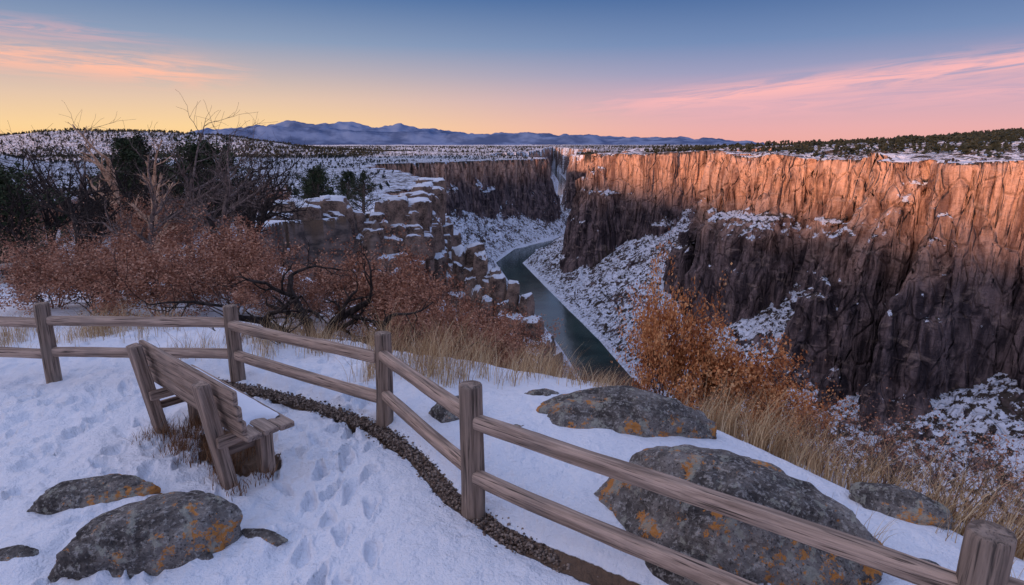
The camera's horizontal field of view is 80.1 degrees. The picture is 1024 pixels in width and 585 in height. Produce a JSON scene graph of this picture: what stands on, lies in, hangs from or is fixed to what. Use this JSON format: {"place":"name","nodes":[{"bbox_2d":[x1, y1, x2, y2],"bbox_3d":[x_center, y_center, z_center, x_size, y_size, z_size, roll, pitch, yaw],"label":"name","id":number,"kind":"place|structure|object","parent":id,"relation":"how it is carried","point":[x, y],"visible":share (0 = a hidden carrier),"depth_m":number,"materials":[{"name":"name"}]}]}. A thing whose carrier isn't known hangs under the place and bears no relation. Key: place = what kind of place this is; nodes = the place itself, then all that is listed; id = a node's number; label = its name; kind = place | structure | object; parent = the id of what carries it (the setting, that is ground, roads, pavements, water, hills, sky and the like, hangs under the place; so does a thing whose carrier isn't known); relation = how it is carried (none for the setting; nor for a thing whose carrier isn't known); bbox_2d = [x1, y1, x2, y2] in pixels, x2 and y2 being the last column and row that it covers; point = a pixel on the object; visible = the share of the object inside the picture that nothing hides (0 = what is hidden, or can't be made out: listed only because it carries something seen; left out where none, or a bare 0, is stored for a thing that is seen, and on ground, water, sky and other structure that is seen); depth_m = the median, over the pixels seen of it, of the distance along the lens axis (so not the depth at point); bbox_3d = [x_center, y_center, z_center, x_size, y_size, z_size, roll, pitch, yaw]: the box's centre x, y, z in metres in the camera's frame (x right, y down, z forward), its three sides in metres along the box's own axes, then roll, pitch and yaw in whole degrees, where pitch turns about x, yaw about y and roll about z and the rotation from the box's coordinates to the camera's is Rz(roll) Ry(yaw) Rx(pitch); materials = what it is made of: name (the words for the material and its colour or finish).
{"place":"outdoors","nodes":[
{"label":"outdoors","id":0,"kind":"place"},
{"bbox_2d":[184,120,772,144],"bbox_3d":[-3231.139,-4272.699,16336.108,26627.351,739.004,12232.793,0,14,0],"label":"distant mountains","id":1,"kind":"structure","parent":0,"point":[345,133],"depth_m":15643.14,"materials":[{"name":"blue stone"}]},
{"bbox_2d":[0,130,1023,584],"bbox_3d":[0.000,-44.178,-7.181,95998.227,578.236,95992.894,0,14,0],"label":"terrain","id":2,"kind":"structure","parent":0,"point":[336,502],"depth_m":423.31,"materials":[{"name":"white snow"}]},
{"bbox_2d":[0,545,38,560],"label":"boulder","id":3,"kind":"object","parent":2,"relation":"on","point":[9,553],"visible":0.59,"depth_m":3.78,"materials":[{"name":"stone"}]},
{"bbox_2d":[0,162,49,255],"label":"bare tree","id":4,"kind":"object","parent":2,"relation":"on","point":[12,224],"visible":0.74,"depth_m":19.06,"materials":[{"name":"brown plant"}]},
{"bbox_2d":[0,202,59,277],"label":"bare shrub","id":5,"kind":"object","parent":2,"relation":"on","point":[1,261],"visible":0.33,"depth_m":18.57,"materials":[{"name":"brown plant"}]},
{"bbox_2d":[2,130,70,228],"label":"bare tree","id":6,"kind":"object","parent":2,"relation":"on","point":[40,177],"visible":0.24,"depth_m":27.35,"materials":[{"name":"brown plant"}]},
{"bbox_2d":[0,161,73,277],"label":"juniper tree","id":7,"kind":"object","parent":2,"relation":"on","point":[4,198],"visible":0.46,"depth_m":19.93,"materials":[{"name":"green plant"}]},
{"bbox_2d":[0,120,78,228],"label":"bare tree","id":8,"kind":"object","parent":2,"relation":"on","point":[33,164],"visible":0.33,"depth_m":35.21,"materials":[{"name":"brown plant"}]},
{"bbox_2d":[26,187,72,232],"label":"oak shrub","id":9,"kind":"object","parent":2,"relation":"on","point":[49,215],"visible":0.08,"depth_m":35.66,"materials":[{"name":"brown plant"}]},
{"bbox_2d":[0,246,108,290],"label":"shrub","id":10,"kind":"object","parent":2,"relation":"on","point":[16,270],"visible":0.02,"depth_m":15.37,"materials":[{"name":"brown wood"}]},
{"bbox_2d":[3,202,115,282],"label":"bare shrub","id":11,"kind":"object","parent":2,"relation":"on","point":[26,235],"visible":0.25,"depth_m":16.95,"materials":[{"name":"brown plant"}]},
{"bbox_2d":[0,223,122,316],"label":"oak shrub","id":12,"kind":"object","parent":2,"relation":"on","point":[21,271],"visible":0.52,"depth_m":12.54,"materials":[{"name":"brown plant"}]},
{"bbox_2d":[0,138,141,248],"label":"bare tree","id":13,"kind":"object","parent":2,"relation":"on","point":[89,211],"visible":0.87,"depth_m":18.10,"materials":[{"name":"brown plant"}]},
{"bbox_2d":[21,149,120,245],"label":"bare tree","id":14,"kind":"object","parent":2,"relation":"on","point":[63,204],"visible":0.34,"depth_m":29.63,"materials":[{"name":"brown plant"}]},
{"bbox_2d":[58,217,83,242],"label":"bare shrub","id":15,"kind":"object","parent":2,"relation":"on","point":[68,230],"visible":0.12,"depth_m":33.07,"materials":[{"name":"brown plant"}]},
{"bbox_2d":[23,168,124,246],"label":"bare tree","id":16,"kind":"object","parent":2,"relation":"on","point":[57,222],"visible":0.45,"depth_m":24.12,"materials":[{"name":"brown plant"}]},
{"bbox_2d":[0,229,150,315],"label":"oak shrub","id":17,"kind":"object","parent":2,"relation":"on","point":[83,276],"visible":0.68,"depth_m":11.49,"materials":[{"name":"brown plant"}]},
{"bbox_2d":[26,111,132,224],"bbox_3d":[-23.994,-6.491,33.616,6.091,7.961,4.910,-6,15,-25],"label":"bare tree","id":18,"kind":"object","parent":2,"relation":"on","point":[85,169],"visible":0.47,"depth_m":33.73,"materials":[{"name":"brown plant"}]},
{"bbox_2d":[50,211,108,244],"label":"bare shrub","id":19,"kind":"object","parent":2,"relation":"on","point":[83,226],"visible":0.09,"depth_m":30.86,"materials":[{"name":"brown plant"}]},
{"bbox_2d":[0,214,183,307],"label":"oak shrub","id":20,"kind":"object","parent":2,"relation":"on","point":[123,239],"visible":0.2,"depth_m":13.58,"materials":[{"name":"brown plant"}]},
{"bbox_2d":[27,473,162,514],"bbox_3d":[-3.043,1.532,4.480,0.896,0.332,0.418,-4,14,-15],"label":"boulder","id":21,"kind":"object","parent":2,"relation":"on","point":[74,494],"visible":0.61,"depth_m":4.37,"materials":[{"name":"stone"}]},
{"bbox_2d":[68,122,124,226],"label":"dead tree","id":22,"kind":"object","parent":2,"relation":"on","point":[104,174],"visible":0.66,"depth_m":28.84,"materials":[{"name":"brown plant"}]},
{"bbox_2d":[62,210,141,260],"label":"bare shrub","id":23,"kind":"object","parent":2,"relation":"on","point":[102,237],"visible":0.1,"depth_m":20.86,"materials":[{"name":"brown plant"}]},
{"bbox_2d":[57,147,163,246],"bbox_3d":[-16.451,-3.771,26.104,5.087,5.055,3.885,4,14,15],"label":"bare tree","id":24,"kind":"object","parent":2,"relation":"on","point":[124,194],"visible":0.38,"depth_m":26.33,"materials":[{"name":"brown plant"}]},
{"bbox_2d":[86,152,136,201],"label":"juniper tree","id":25,"kind":"object","parent":2,"relation":"on","point":[102,176],"visible":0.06,"depth_m":50.10,"materials":[{"name":"green plant"}]},
{"bbox_2d":[101,214,146,247],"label":"oak shrub","id":26,"kind":"object","parent":2,"relation":"on","point":[111,232],"visible":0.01,"depth_m":26.83,"materials":[{"name":"brown plant"}]},
{"bbox_2d":[93,131,182,208],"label":"juniper tree","id":27,"kind":"object","parent":2,"relation":"on","point":[131,155],"visible":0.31,"depth_m":42.92,"materials":[{"name":"green plant"}]},
{"bbox_2d":[70,122,211,253],"bbox_3d":[-10.229,-2.451,17.015,3.514,4.593,2.833,-12,18,-41],"label":"bare tree","id":28,"kind":"object","parent":2,"relation":"on","point":[172,215],"visible":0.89,"depth_m":17.12,"materials":[{"name":"brown plant"}]},
{"bbox_2d":[48,490,242,582],"bbox_3d":[-2.313,1.652,3.918,1.082,0.623,0.649,-7,16,-27],"label":"boulder","id":29,"kind":"object","parent":2,"relation":"on","point":[156,535],"visible":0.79,"depth_m":3.72,"materials":[{"name":"stone"}]},
{"bbox_2d":[95,190,209,254],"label":"oak shrub","id":30,"kind":"object","parent":2,"relation":"on","point":[142,223],"visible":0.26,"depth_m":21.05,"materials":[{"name":"brown plant"}]},
{"bbox_2d":[126,138,180,253],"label":"dead tree","id":31,"kind":"object","parent":2,"relation":"on","point":[154,176],"visible":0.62,"depth_m":19.48,"materials":[{"name":"brown plant"}]},
{"bbox_2d":[67,232,248,327],"bbox_3d":[-6.743,-0.324,11.559,2.661,1.764,3.020,-11,18,-39],"label":"oak shrub","id":32,"kind":"object","parent":2,"relation":"on","point":[146,277],"visible":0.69,"depth_m":11.12,"materials":[{"name":"brown plant"}]},
{"bbox_2d":[106,132,210,225],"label":"bare tree","id":33,"kind":"object","parent":2,"relation":"on","point":[145,188],"visible":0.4,"depth_m":23.58,"materials":[{"name":"brown plant"}]},
{"bbox_2d":[135,201,198,245],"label":"oak shrub","id":34,"kind":"object","parent":2,"relation":"on","point":[180,221],"visible":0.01,"depth_m":28.91,"materials":[{"name":"brown plant"}]},
{"bbox_2d":[110,124,237,233],"bbox_3d":[-17.945,-5.956,33.407,6.385,6.630,4.771,-9,17,-34],"label":"bare tree","id":35,"kind":"object","parent":2,"relation":"on","point":[182,184],"visible":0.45,"depth_m":32.97,"materials":[{"name":"brown plant"}]},
{"bbox_2d":[121,89,254,257],"bbox_3d":[-11.947,-4.118,22.309,4.920,6.430,3.966,-2,14,-7],"label":"bare tree","id":36,"kind":"object","parent":2,"relation":"on","point":[212,190],"visible":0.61,"depth_m":22.33,"materials":[{"name":"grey plant"}]},
{"bbox_2d":[179,199,220,233],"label":"oak shrub","id":37,"kind":"object","parent":2,"relation":"on","point":[206,223],"visible":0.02,"depth_m":36.52,"materials":[{"name":"brown plant"}]},
{"bbox_2d":[131,410,277,498],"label":"dead grass tuft","id":38,"kind":"object","parent":2,"relation":"on","point":[181,446],"visible":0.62,"depth_m":5.18,"materials":[{"name":"brown plant"}]},
{"bbox_2d":[198,552,213,559],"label":"boulder","id":39,"kind":"object","parent":2,"relation":"on","point":[206,556],"visible":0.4,"depth_m":3.78,"materials":[{"name":"stone"}]},
{"bbox_2d":[157,129,258,232],"bbox_3d":[-19.484,-7.081,39.594,6.278,6.777,6.674,0,14,-1],"label":"juniper tree","id":40,"kind":"object","parent":2,"relation":"on","point":[193,148],"visible":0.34,"depth_m":38.47,"materials":[{"name":"green plant"}]},
{"bbox_2d":[126,340,294,489],"bbox_3d":[-2.571,0.973,5.106,1.880,0.932,0.588,12,18,40],"label":"park bench","id":41,"kind":"object","parent":2,"relation":"on","point":[243,418],"visible":0.99,"depth_m":4.80,"materials":[{"name":"brown wood"}]},
{"bbox_2d":[138,238,293,316],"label":"oak shrub","id":42,"kind":"object","parent":2,"relation":"on","point":[249,295],"visible":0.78,"depth_m":11.29,"materials":[{"name":"brown plant"}]},
{"bbox_2d":[147,101,287,240],"bbox_3d":[-9.502,-3.447,19.886,4.217,5.512,3.399,-7,16,-27],"label":"bare tree","id":43,"kind":"object","parent":2,"relation":"on","point":[235,205],"visible":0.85,"depth_m":20.01,"materials":[{"name":"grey plant"}]},
{"bbox_2d":[143,222,295,305],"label":"oak shrub","id":44,"kind":"object","parent":2,"relation":"on","point":[245,262],"visible":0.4,"depth_m":13.69,"materials":[{"name":"brown plant"}]},
{"bbox_2d":[171,157,267,242],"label":"bare tree","id":45,"kind":"object","parent":2,"relation":"on","point":[250,209],"visible":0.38,"depth_m":25.28,"materials":[{"name":"brown plant"}]},
{"bbox_2d":[150,202,308,284],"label":"oak shrub","id":46,"kind":"object","parent":2,"relation":"on","point":[217,235],"visible":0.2,"depth_m":15.69,"materials":[{"name":"brown plant"}]},
{"bbox_2d":[196,120,280,238],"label":"bare tree","id":47,"kind":"object","parent":2,"relation":"on","point":[219,170],"visible":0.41,"depth_m":29.95,"materials":[{"name":"brown plant"}]},
{"bbox_2d":[241,528,287,546],"bbox_3d":[-1.635,1.615,4.002,0.389,0.100,0.118,5,15,19],"label":"boulder","id":48,"kind":"object","parent":2,"relation":"on","point":[274,538],"visible":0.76,"depth_m":3.98,"materials":[{"name":"stone"}]},
{"bbox_2d":[224,132,304,225],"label":"bare tree","id":49,"kind":"object","parent":2,"relation":"on","point":[260,169],"visible":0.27,"depth_m":41.76,"materials":[{"name":"brown plant"}]},
{"bbox_2d":[250,185,285,214],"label":"oak shrub","id":50,"kind":"object","parent":2,"relation":"on","point":[268,195],"visible":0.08,"depth_m":57.00,"materials":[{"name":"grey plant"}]},
{"bbox_2d":[231,170,312,240],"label":"bare tree","id":51,"kind":"object","parent":2,"relation":"on","point":[283,216],"visible":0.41,"depth_m":28.93,"materials":[{"name":"brown plant"}]},
{"bbox_2d":[227,153,320,241],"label":"bare tree","id":52,"kind":"object","parent":2,"relation":"on","point":[266,208],"visible":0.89,"depth_m":19.62,"materials":[{"name":"brown plant"}]},
{"bbox_2d":[261,180,295,202],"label":"oak shrub","id":53,"kind":"object","parent":2,"relation":"on","point":[286,197],"visible":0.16,"depth_m":57.98,"materials":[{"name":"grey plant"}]},
{"bbox_2d":[234,136,323,223],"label":"bare tree","id":54,"kind":"object","parent":2,"relation":"on","point":[277,177],"visible":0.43,"depth_m":35.78,"materials":[{"name":"brown plant"}]},
{"bbox_2d":[93,230,499,355],"bbox_3d":[-2.671,0.720,8.536,3.989,3.258,3.829,5,15,20],"label":"gnarled dead tree","id":55,"kind":"object","parent":2,"relation":"on","point":[344,313],"visible":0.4,"depth_m":8.79,"materials":[{"name":"brown plant"}]},
{"bbox_2d":[298,184,323,199],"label":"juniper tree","id":56,"kind":"object","parent":2,"relation":"on","point":[309,192],"visible":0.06,"depth_m":73.53,"materials":[{"name":"green plant"}]},
{"bbox_2d":[246,253,379,321],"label":"oak shrub","id":57,"kind":"object","parent":2,"relation":"on","point":[312,298],"visible":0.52,"depth_m":12.65,"materials":[{"name":"brown plant"}]},
{"bbox_2d":[289,163,342,200],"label":"juniper tree","id":58,"kind":"object","parent":2,"relation":"on","point":[317,177],"visible":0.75,"depth_m":63.57,"materials":[{"name":"green plant"}]},
{"bbox_2d":[265,230,404,334],"bbox_3d":[-4.200,-0.293,14.485,4.019,2.280,2.990,6,15,23],"label":"oak shrub","id":59,"kind":"object","parent":2,"relation":"on","point":[319,281],"visible":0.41,"depth_m":13.97,"materials":[{"name":"brown plant"}]},
{"bbox_2d":[218,177,461,290],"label":"rock outcrop","id":60,"kind":"object","parent":2,"relation":"on","point":[421,207],"visible":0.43,"depth_m":55.72,"materials":[{"name":"stone"}]},
{"bbox_2d":[345,170,384,213],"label":"pine tree","id":61,"kind":"object","parent":60,"relation":"on","point":[363,176],"visible":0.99,"depth_m":55.14,"materials":[{"name":"green plant"}]},
{"bbox_2d":[331,169,356,199],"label":"juniper tree","id":62,"kind":"object","parent":2,"relation":"on","point":[346,178],"visible":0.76,"depth_m":103.14,"materials":[{"name":"green plant"}]},
{"bbox_2d":[315,215,456,326],"bbox_3d":[-3.231,-0.334,15.758,4.385,3.193,3.262,10,17,34],"label":"oak shrub","id":63,"kind":"object","parent":2,"relation":"on","point":[401,265],"visible":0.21,"depth_m":15.49,"materials":[{"name":"brown plant"}]},
{"bbox_2d":[330,239,472,345],"bbox_3d":[-2.591,0.330,13.621,3.041,2.797,3.451,9,17,33],"label":"oak shrub","id":64,"kind":"object","parent":2,"relation":"on","point":[376,288],"visible":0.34,"depth_m":13.56,"materials":[{"name":"brown plant"}]},
{"bbox_2d":[218,377,597,576],"bbox_3d":[0.061,1.580,4.242,8.837,0.084,0.799,11,18,39],"label":"gravel edging","id":65,"kind":"object","parent":2,"relation":"on","point":[386,433],"visible":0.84,"depth_m":5.02,"materials":[{"name":"gravel"}]},
{"bbox_2d":[363,279,464,352],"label":"oak shrub","id":66,"kind":"object","parent":2,"relation":"on","point":[413,317],"visible":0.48,"depth_m":11.80,"materials":[{"name":"brown plant"}]},
{"bbox_2d":[375,270,503,351],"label":"oak shrub","id":67,"kind":"object","parent":2,"relation":"on","point":[458,292],"visible":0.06,"depth_m":13.37,"materials":[{"name":"brown plant"}]},
{"bbox_2d":[428,395,458,422],"bbox_3d":[-0.530,1.173,5.790,0.513,0.418,0.409,-5,15,-19],"label":"boulder","id":68,"kind":"object","parent":2,"relation":"on","point":[439,413],"visible":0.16,"depth_m":5.62,"materials":[{"name":"stone"}]},
{"bbox_2d":[218,308,682,400],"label":"brown undergrowth","id":69,"kind":"object","parent":2,"relation":"on","point":[504,365],"visible":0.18,"depth_m":8.44,"materials":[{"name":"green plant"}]},
{"bbox_2d":[399,283,524,368],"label":"oak shrub","id":70,"kind":"object","parent":2,"relation":"on","point":[451,330],"visible":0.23,"depth_m":11.17,"materials":[{"name":"brown plant"}]},
{"bbox_2d":[440,299,566,374],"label":"oak shrub","id":71,"kind":"object","parent":2,"relation":"on","point":[529,333],"visible":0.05,"depth_m":12.90,"materials":[{"name":"brown plant"}]},
{"bbox_2d":[445,242,562,373],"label":"rock pinnacles","id":72,"kind":"object","parent":2,"relation":"on","point":[470,261],"visible":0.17,"depth_m":59.67,"materials":[{"name":"stone"}]},
{"bbox_2d":[0,302,1023,584],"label":"split rail fence","id":73,"kind":"object","parent":2,"relation":"on","point":[986,552],"visible":0.94,"depth_m":3.92,"materials":[{"name":"brown wood"}]},
{"bbox_2d":[0,127,1023,198],"bbox_3d":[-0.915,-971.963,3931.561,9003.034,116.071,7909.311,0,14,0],"label":"distant juniper forest","id":74,"kind":"object","parent":2,"relation":"on","point":[992,137],"visible":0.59,"depth_m":1207.36,"materials":[{"name":"green plant"}]},
{"bbox_2d":[448,303,578,374],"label":"oak shrub","id":75,"kind":"object","parent":2,"relation":"on","point":[506,342],"visible":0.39,"depth_m":10.34,"materials":[{"name":"brown plant"}]},
{"bbox_2d":[524,388,558,395],"bbox_3d":[0.307,1.237,6.339,0.601,0.501,0.347,0,14,0],"label":"boulder","id":76,"kind":"object","parent":2,"relation":"on","point":[544,392],"visible":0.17,"depth_m":6.23,"materials":[{"name":"stone"}]},
{"bbox_2d":[536,385,716,438],"bbox_3d":[1.013,1.374,5.800,1.833,0.932,0.965,2,14,10],"label":"boulder","id":77,"kind":"object","parent":2,"relation":"on","point":[630,410],"visible":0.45,"depth_m":5.53,"materials":[{"name":"stone"}]},
{"bbox_2d":[610,228,753,413],"bbox_3d":[2.197,0.497,8.347,1.538,2.867,1.635,-9,16,-31],"label":"oak shrub","id":78,"kind":"object","parent":2,"relation":"on","point":[657,347],"visible":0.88,"depth_m":8.22,"materials":[{"name":"orange plant"}]},
{"bbox_2d":[409,147,1023,544],"bbox_3d":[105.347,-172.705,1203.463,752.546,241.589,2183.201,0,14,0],"label":"talus shrubs","id":79,"kind":"object","parent":2,"relation":"on","point":[893,315],"visible":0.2,"depth_m":774.48,"materials":[{"name":"brown plant"}]},
{"bbox_2d":[594,444,882,584],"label":"boulder","id":80,"kind":"object","parent":2,"relation":"on","point":[754,554],"visible":0.62,"depth_m":3.64,"materials":[{"name":"stone"}]},
{"bbox_2d":[651,290,825,430],"bbox_3d":[3.000,1.057,8.145,2.116,2.225,2.350,0,14,2],"label":"oak shrub","id":81,"kind":"object","parent":2,"relation":"on","point":[759,372],"visible":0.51,"depth_m":8.08,"materials":[{"name":"orange plant"}]},
{"bbox_2d":[689,329,857,471],"bbox_3d":[3.339,1.457,7.970,2.075,1.749,1.952,11,17,37],"label":"oak shrub","id":82,"kind":"object","parent":2,"relation":"on","point":[764,403],"visible":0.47,"depth_m":7.88,"materials":[{"name":"plant"}]},
{"bbox_2d":[762,385,883,481],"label":"bare shrub","id":83,"kind":"object","parent":2,"relation":"on","point":[828,434],"visible":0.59,"depth_m":7.18,"materials":[{"name":"brown plant"}]},
{"bbox_2d":[801,378,964,488],"bbox_3d":[4.434,1.837,7.301,2.286,1.394,1.596,-7,15,-26],"label":"bare shrub","id":84,"kind":"object","parent":2,"relation":"on","point":[875,448],"visible":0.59,"depth_m":7.28,"materials":[{"name":"brown plant"}]},
{"bbox_2d":[849,482,953,529],"bbox_3d":[2.934,1.649,4.630,0.686,0.330,0.363,11,18,39],"label":"boulder","id":85,"kind":"object","parent":2,"relation":"on","point":[910,506],"visible":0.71,"depth_m":4.54,"materials":[{"name":"stone"}]},
{"bbox_2d":[919,558,939,565],"bbox_3d":[2.497,1.770,3.728,0.441,0.257,0.285,-2,14,-10],"label":"boulder","id":86,"kind":"object","parent":2,"relation":"on","point":[930,561],"visible":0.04,"depth_m":3.76,"materials":[{"name":"stone"}]},
{"bbox_2d":[843,393,1023,524],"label":"bare shrub","id":87,"kind":"object","parent":2,"relation":"on","point":[986,465],"visible":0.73,"depth_m":6.23,"materials":[{"name":"brown plant"}]},
{"bbox_2d":[974,425,1023,531],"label":"bare shrub","id":88,"kind":"object","parent":2,"relation":"on","point":[1018,490],"visible":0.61,"depth_m":6.00,"materials":[{"name":"brown plant"}]},
{"bbox_2d":[984,454,1023,539],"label":"bare shrub","id":89,"kind":"object","parent":2,"relation":"on","point":[1011,497],"visible":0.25,"depth_m":6.85,"materials":[{"name":"brown plant"}]},
{"bbox_2d":[0,296,1023,578],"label":"dry grass","id":90,"kind":"structure","parent":0,"point":[782,444],"depth_m":6.34,"materials":[{"name":"beige plant"}]},
{"bbox_2d":[0,0,1023,143],"label":"sky","id":91,"kind":"structure","parent":0,"point":[759,71],"materials":[{"name":"blue"}]},
{"bbox_2d":[496,169,638,387],"bbox_3d":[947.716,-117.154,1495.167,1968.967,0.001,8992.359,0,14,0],"label":"river","id":92,"kind":"structure","parent":0,"point":[577,336],"depth_m":847.02,"materials":[{"name":"liquid"}]}
]}

